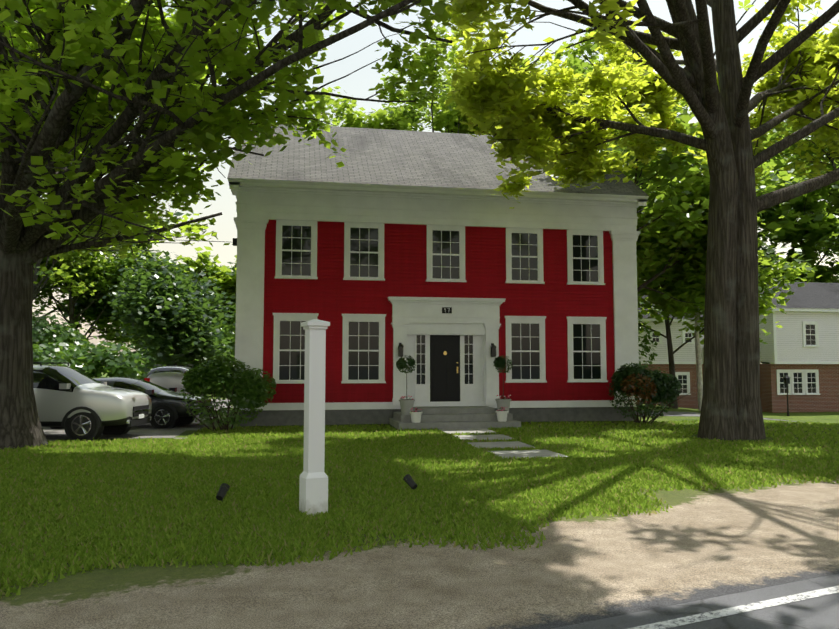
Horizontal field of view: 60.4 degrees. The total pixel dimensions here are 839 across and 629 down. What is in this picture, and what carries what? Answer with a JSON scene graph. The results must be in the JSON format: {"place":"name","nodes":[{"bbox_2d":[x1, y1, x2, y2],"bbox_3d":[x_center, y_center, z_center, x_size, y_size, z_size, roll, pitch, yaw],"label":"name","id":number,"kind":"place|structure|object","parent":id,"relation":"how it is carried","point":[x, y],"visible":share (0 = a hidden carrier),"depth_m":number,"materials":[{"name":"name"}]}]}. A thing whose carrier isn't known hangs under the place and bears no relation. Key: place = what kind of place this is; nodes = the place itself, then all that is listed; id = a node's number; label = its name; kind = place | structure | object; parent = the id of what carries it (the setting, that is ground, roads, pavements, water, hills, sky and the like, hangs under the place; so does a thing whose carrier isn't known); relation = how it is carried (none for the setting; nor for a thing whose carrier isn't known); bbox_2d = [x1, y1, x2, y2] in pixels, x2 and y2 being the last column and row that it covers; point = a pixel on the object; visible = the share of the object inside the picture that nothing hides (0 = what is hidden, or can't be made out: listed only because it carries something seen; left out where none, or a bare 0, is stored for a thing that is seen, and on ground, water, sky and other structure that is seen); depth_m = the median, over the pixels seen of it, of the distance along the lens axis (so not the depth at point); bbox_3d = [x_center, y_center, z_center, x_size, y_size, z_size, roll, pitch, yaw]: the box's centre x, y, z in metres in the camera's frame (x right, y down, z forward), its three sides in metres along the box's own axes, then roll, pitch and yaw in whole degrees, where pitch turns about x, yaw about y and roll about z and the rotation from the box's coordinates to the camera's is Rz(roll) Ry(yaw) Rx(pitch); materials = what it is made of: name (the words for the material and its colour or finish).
{"place":"outdoors","nodes":[
{"label":"outdoors","id":0,"kind":"place"},
{"bbox_2d":[0,371,838,628],"bbox_3d":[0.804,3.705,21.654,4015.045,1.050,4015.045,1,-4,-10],"label":"ground","id":1,"kind":"structure","parent":0,"point":[691,545],"depth_m":6.36,"materials":[{"name":"green plant"}]},
{"bbox_2d":[0,171,94,286],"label":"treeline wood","id":2,"kind":"object","parent":1,"relation":"on","point":[42,265],"visible":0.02,"depth_m":57.60,"materials":[{"name":"green plant"}]},
{"bbox_2d":[32,339,86,369],"bbox_3d":[-24.646,2.766,39.462,9.244,3.852,10.265,-4,-6,41],"label":"hedge","id":3,"kind":"object","parent":1,"relation":"on","point":[41,353],"visible":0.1,"depth_m":39.96,"materials":[{"name":"green plant"}]},
{"bbox_2d":[32,306,96,364],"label":"hedge","id":4,"kind":"object","parent":1,"relation":"on","point":[48,333],"visible":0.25,"depth_m":50.73,"materials":[{"name":"green plant"}]},
{"bbox_2d":[32,169,114,302],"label":"tree","id":5,"kind":"object","parent":1,"relation":"on","point":[37,288],"visible":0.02,"depth_m":53.18,"materials":[{"name":"green plant"}]},
{"bbox_2d":[32,236,157,348],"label":"tree","id":6,"kind":"object","parent":1,"relation":"on","point":[112,264],"visible":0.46,"depth_m":61.78,"materials":[{"name":"green plant"}]},
{"bbox_2d":[0,152,189,328],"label":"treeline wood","id":7,"kind":"object","parent":1,"relation":"on","point":[79,306],"visible":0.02,"depth_m":64.96,"materials":[{"name":"green plant"}]},
{"bbox_2d":[47,340,181,378],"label":"hedge","id":8,"kind":"object","parent":1,"relation":"on","point":[99,359],"visible":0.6,"depth_m":45.10,"materials":[{"name":"green plant"}]},
{"bbox_2d":[50,377,212,428],"bbox_3d":[-8.524,2.550,20.880,4.845,1.493,2.060,0,-4,0],"label":"dark sedan","id":9,"kind":"object","parent":1,"relation":"on","point":[169,410],"visible":0.38,"depth_m":20.08,"materials":[{"name":"grey paint"}]},
{"bbox_2d":[42,399,230,440],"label":"driveway gravel","id":10,"kind":"structure","parent":1,"relation":"on","point":[148,430],"depth_m":18.89,"materials":[{"name":"grey gravel"}]},
{"bbox_2d":[33,362,151,440],"bbox_3d":[-9.172,2.110,17.634,4.855,1.880,1.980,0,-4,2],"label":"white suv","id":11,"kind":"object","parent":10,"relation":"on","point":[76,404],"visible":0.85,"depth_m":16.73,"materials":[{"name":"grey paint"}]},
{"bbox_2d":[144,365,203,395],"bbox_3d":[-10.000,3.005,29.616,1.980,1.880,4.855,1,-4,-12],"label":"car","id":12,"kind":"object","parent":10,"relation":"on","point":[167,377],"visible":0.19,"depth_m":27.36,"materials":[{"name":"grey paint"}]},
{"bbox_2d":[63,224,236,369],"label":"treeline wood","id":13,"kind":"object","parent":1,"relation":"on","point":[155,254],"depth_m":68.96,"materials":[{"name":"green plant"}]},
{"bbox_2d":[98,244,235,379],"bbox_3d":[-12.460,0.461,36.554,7.139,7.982,9.634,1,-4,-10],"label":"flowering bush","id":14,"kind":"object","parent":1,"relation":"on","point":[166,313],"visible":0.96,"depth_m":34.50,"materials":[{"name":"green plant"}]},
{"bbox_2d":[118,246,236,330],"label":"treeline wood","id":15,"kind":"object","parent":1,"relation":"on","point":[226,279],"visible":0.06,"depth_m":66.72,"materials":[{"name":"green plant"}]},
{"bbox_2d":[134,322,234,368],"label":"hedge","id":16,"kind":"object","parent":1,"relation":"on","point":[226,336],"depth_m":62.31,"materials":[{"name":"green plant"}]},
{"bbox_2d":[216,483,229,500],"bbox_3d":[-2.542,2.348,9.302,0.120,0.326,0.229,-1,-4,10],"label":"spotlight","id":17,"kind":"object","parent":1,"relation":"on","point":[222,491],"visible":0.85,"depth_m":9.27,"materials":[{"name":"black metal"}]},
{"bbox_2d":[211,303,235,357],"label":"hedge","id":18,"kind":"object","parent":1,"relation":"on","point":[227,326],"depth_m":56.72,"materials":[{"name":"green plant"}]},
{"bbox_2d":[176,355,276,430],"bbox_3d":[-5.165,2.113,19.311,2.220,2.059,2.265,4,-5,-41],"label":"bush","id":19,"kind":"object","parent":1,"relation":"on","point":[242,388],"visible":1,"depth_m":18.96,"materials":[{"name":"green plant"}]},
{"bbox_2d":[299,319,329,515],"bbox_3d":[-1.293,1.266,8.870,0.290,2.430,0.290,2,-5,-26],"label":"sign post","id":20,"kind":"object","parent":1,"relation":"on","point":[313,487],"visible":0.88,"depth_m":8.78,"materials":[{"name":"paint"}]},
{"bbox_2d":[312,69,428,129],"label":"tree","id":21,"kind":"object","parent":1,"relation":"on","point":[407,113],"visible":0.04,"depth_m":60.58,"materials":[{"name":"green plant"}]},
{"bbox_2d":[0,0,753,449],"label":"maple tree wood","id":22,"kind":"object","parent":1,"relation":"on","point":[82,84],"visible":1,"depth_m":13.64,"materials":[{"name":"green plant"}]},
{"bbox_2d":[324,20,493,133],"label":"tree","id":23,"kind":"object","parent":1,"relation":"on","point":[392,121],"visible":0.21,"depth_m":49.26,"materials":[{"name":"green plant"}]},
{"bbox_2d":[403,474,417,489],"bbox_3d":[-0.128,2.445,10.272,0.120,0.326,0.229,4,-6,-45],"label":"spotlight","id":24,"kind":"object","parent":1,"relation":"on","point":[409,481],"visible":0.85,"depth_m":10.24,"materials":[{"name":"black metal"}]},
{"bbox_2d":[0,419,838,599],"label":"lawn grass","id":25,"kind":"structure","parent":1,"relation":"on","point":[56,517],"depth_m":10.46,"materials":[{"name":"green plant"}]},
{"bbox_2d":[239,407,633,425],"bbox_3d":[0.037,3.526,26.112,12.160,0.750,8.920,1,-4,-10],"label":"house foundation","id":26,"kind":"object","parent":1,"relation":"on","point":[296,417],"visible":0.21,"depth_m":21.42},
{"bbox_2d":[228,178,648,410],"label":"house trim","id":27,"kind":"structure","parent":1,"relation":"on","point":[260,203],"depth_m":21.82,"materials":[{"name":"white wood"}]},
{"bbox_2d":[103,237,236,245],"bbox_3d":[-24.168,-3.702,13.392,40.850,2.483,0.177,2,-4,-23],"label":"utility wire","id":28,"kind":"object","parent":27,"relation":"attached to","point":[234,241],"visible":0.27,"depth_m":20.92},
{"bbox_2d":[389,406,520,429],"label":"house steps","id":29,"kind":"structure","parent":1,"relation":"on","point":[460,417],"depth_m":20.13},
{"bbox_2d":[399,395,414,414],"bbox_3d":[-0.357,2.529,20.219,0.465,0.549,0.469,1,-4,-10],"label":"pot","id":30,"kind":"object","parent":29,"relation":"on","point":[406,406],"depth_m":20.06,"materials":[{"name":"white ceramic"}]},
{"bbox_2d":[396,355,415,372],"bbox_3d":[-0.376,1.400,20.323,0.564,0.517,0.640,1,-4,-10],"label":"topiary ball","id":31,"kind":"object","parent":30,"relation":"on","point":[401,363],"visible":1,"depth_m":20.24,"materials":[{"name":"green plant"}]},
{"bbox_2d":[410,411,422,422],"bbox_3d":[-0.095,2.807,19.752,0.360,0.296,0.360,1,-4,-10],"label":"white pot","id":32,"kind":"object","parent":29,"relation":"on","point":[415,417],"visible":0.96,"depth_m":19.63,"materials":[{"name":"white ceramic"}]},
{"bbox_2d":[496,410,508,421],"bbox_3d":[2.310,2.837,20.166,0.360,0.296,0.360,1,-4,-10],"label":"white pot","id":33,"kind":"object","parent":29,"relation":"on","point":[501,416],"visible":0.88,"depth_m":20.04,"materials":[{"name":"white ceramic"}]},
{"bbox_2d":[495,395,510,413],"bbox_3d":[2.402,2.567,20.690,0.467,0.542,0.460,1,-4,-10],"label":"pot","id":34,"kind":"object","parent":29,"relation":"on","point":[503,403],"depth_m":20.53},
{"bbox_2d":[493,355,512,372],"bbox_3d":[2.401,1.432,20.808,0.569,0.526,0.662,1,-4,-10],"label":"topiary ball","id":35,"kind":"object","parent":34,"relation":"on","point":[499,362],"visible":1,"depth_m":20.64,"materials":[{"name":"green plant"}]},
{"bbox_2d":[415,32,546,133],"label":"tree","id":36,"kind":"object","parent":1,"relation":"on","point":[443,94],"visible":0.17,"depth_m":47.92,"materials":[{"name":"green plant"}]},
{"bbox_2d":[439,429,566,458],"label":"walkway slabs","id":37,"kind":"structure","parent":1,"relation":"on","point":[523,453],"depth_m":16.00,"materials":[{"name":"grey stone"}]},
{"bbox_2d":[464,22,676,292],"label":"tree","id":38,"kind":"object","parent":1,"relation":"on","point":[583,47],"visible":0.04,"depth_m":44.78,"materials":[{"name":"green plant"}]},
{"bbox_2d":[367,0,838,439],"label":"ash tree","id":39,"kind":"object","parent":1,"relation":"on","point":[536,119],"visible":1,"depth_m":17.62,"materials":[{"name":"green plant"}]},
{"bbox_2d":[638,320,657,367],"bbox_3d":[8.178,1.830,36.689,6.740,5.253,6.541,1,-4,-10],"label":"tree","id":40,"kind":"object","parent":1,"relation":"on","point":[645,347],"depth_m":35.14,"materials":[{"name":"green plant"}]},
{"bbox_2d":[607,362,690,423],"bbox_3d":[6.751,2.362,21.592,2.184,1.861,1.844,1,-4,-10],"label":"bush","id":41,"kind":"object","parent":1,"relation":"on","point":[643,383],"visible":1,"depth_m":21.16,"materials":[{"name":"green plant"}]},
{"bbox_2d":[542,43,798,319],"bbox_3d":[8.664,-4.458,33.355,11.549,17.382,13.453,3,-5,-36],"label":"tree","id":42,"kind":"object","parent":1,"relation":"on","point":[663,166],"visible":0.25,"depth_m":30.62,"materials":[{"name":"green plant"}]},
{"bbox_2d":[641,364,702,408],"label":"neighbour wing brick walls","id":43,"kind":"structure","parent":1,"relation":"on","point":[689,401],"depth_m":41.17,"materials":[{"name":"brown brick"}]},
{"bbox_2d":[643,171,778,280],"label":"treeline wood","id":44,"kind":"object","parent":1,"relation":"on","point":[765,248],"depth_m":64.53,"materials":[{"name":"green plant"}]},
{"bbox_2d":[639,107,795,410],"bbox_3d":[14.061,-2.319,34.555,8.940,14.060,9.986,1,-4,-10],"label":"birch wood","id":45,"kind":"object","parent":1,"relation":"on","point":[699,190],"visible":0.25,"depth_m":32.10,"materials":[{"name":"green plant"}]},
{"bbox_2d":[655,101,779,271],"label":"tree","id":46,"kind":"object","parent":1,"relation":"on","point":[683,109],"depth_m":55.93,"materials":[{"name":"green plant"}]},
{"bbox_2d":[636,181,838,408],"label":"tree","id":47,"kind":"object","parent":1,"relation":"on","point":[648,259],"visible":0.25,"depth_m":32.98,"materials":[{"name":"green plant"}]},
{"bbox_2d":[783,375,789,415],"bbox_3d":[18.860,4.191,36.961,0.260,2.220,0.260,1,-4,-10],"label":"lamp post","id":48,"kind":"object","parent":1,"relation":"on","point":[786,379],"visible":0.88,"depth_m":36.93,"materials":[{"name":"black metal"}]},
{"bbox_2d":[752,118,838,282],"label":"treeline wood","id":49,"kind":"object","parent":1,"relation":"on","point":[809,227],"visible":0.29,"depth_m":58.31,"materials":[{"name":"green plant"}]},
{"bbox_2d":[760,192,838,281],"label":"tree","id":50,"kind":"object","parent":1,"relation":"on","point":[833,252],"visible":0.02,"depth_m":70.70,"materials":[{"name":"green plant"}]},
{"bbox_2d":[767,114,838,282],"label":"tree","id":51,"kind":"object","parent":1,"relation":"on","point":[836,192],"visible":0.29,"depth_m":54.90,"materials":[{"name":"green plant"}]},
{"bbox_2d":[32,0,838,364],"label":"sky","id":52,"kind":"structure","parent":0,"point":[357,85],"materials":[{"name":"white"}]},
{"bbox_2d":[263,220,614,402],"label":"house walls","id":53,"kind":"structure","parent":0,"point":[330,295],"depth_m":21.91,"materials":[{"name":"red wood"}]},
{"bbox_2d":[227,123,647,195],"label":"house roof","id":54,"kind":"structure","parent":53,"relation":"on","point":[410,158],"depth_m":23.27,"materials":[{"name":"grey"}]},
{"bbox_2d":[272,220,607,383],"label":"window frames","id":55,"kind":"structure","parent":53,"relation":"attached to","point":[380,319],"depth_m":21.98,"materials":[{"name":"white wood"}]},
{"bbox_2d":[279,225,600,379],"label":"window panes","id":56,"kind":"structure","parent":55,"relation":"in","point":[529,271],"depth_m":21.99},
{"bbox_2d":[387,297,505,405],"bbox_3d":[0.809,1.115,21.811,3.600,3.220,0.540,1,-4,-10],"label":"door surround","id":57,"kind":"object","parent":53,"relation":"attached to","point":[478,319],"visible":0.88,"depth_m":21.86,"materials":[{"name":"white wood"}]},
{"bbox_2d":[430,335,459,401],"bbox_3d":[0.775,1.668,21.971,0.940,2.100,0.057,1,-4,-10],"label":"house door","id":58,"kind":"structure","parent":57,"relation":"in","point":[444,381],"depth_m":21.95,"materials":[{"name":"black wood"}]},
{"bbox_2d":[417,335,472,383],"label":"sidelight windows","id":59,"kind":"structure","parent":57,"relation":"in","point":[420,359],"depth_m":21.93,"materials":[{"name":"black glass"}]},
{"bbox_2d":[398,343,495,356],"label":"wall lanterns","id":60,"kind":"object","parent":57,"relation":"attached to","point":[400,350],"visible":1,"depth_m":21.78,"materials":[{"name":"black metal"}]},
{"bbox_2d":[442,307,451,312],"bbox_3d":[0.827,-0.125,21.798,0.300,0.180,0.019,1,-4,-10],"label":"house number plaque","id":61,"kind":"object","parent":57,"relation":"attached to","point":[446,309],"visible":1,"depth_m":21.79,"materials":[{"name":"black metal"}]},
{"bbox_2d":[553,574,838,628],"bbox_3d":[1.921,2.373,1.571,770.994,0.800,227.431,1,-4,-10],"label":"road","id":62,"kind":"structure","parent":0,"point":[820,612],"depth_m":5.43,"materials":[{"name":"grey asphalt"}]},
{"bbox_2d":[627,586,838,628],"bbox_3d":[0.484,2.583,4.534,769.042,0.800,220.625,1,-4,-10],"label":"road edge line","id":63,"kind":"object","parent":62,"relation":"on","point":[735,610],"visible":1,"depth_m":5.51,"materials":[{"name":"paint"}]},
{"bbox_2d":[635,411,796,421],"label":"driveway","id":64,"kind":"structure","parent":0,"point":[672,413],"depth_m":26.24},
{"bbox_2d":[638,309,838,362],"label":"neighbour siding walls","id":65,"kind":"structure","parent":0,"point":[789,341],"depth_m":39.94,"materials":[{"name":"white wood"}]},
{"bbox_2d":[649,321,819,394],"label":"window frames","id":66,"kind":"structure","parent":65,"relation":"attached to","point":[804,377],"depth_m":39.86,"materials":[{"name":"white wood"}]},
{"bbox_2d":[653,325,815,392],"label":"window panes","id":67,"kind":"structure","parent":66,"relation":"in","point":[798,388],"depth_m":39.86,"materials":[{"name":"glass"}]},
{"bbox_2d":[637,282,838,318],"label":"neighbour roof","id":68,"kind":"structure","parent":65,"relation":"on","point":[817,295],"depth_m":41.69,"materials":[{"name":"grey"}]},
{"bbox_2d":[638,308,838,363],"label":"trim","id":69,"kind":"structure","parent":65,"relation":"attached to","point":[774,319],"depth_m":39.63,"materials":[{"name":"white wood"}]},
{"bbox_2d":[760,364,838,412],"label":"neighbour brick walls","id":70,"kind":"structure","parent":0,"point":[826,399],"depth_m":40.00,"materials":[{"name":"brown brick"}]}
]}

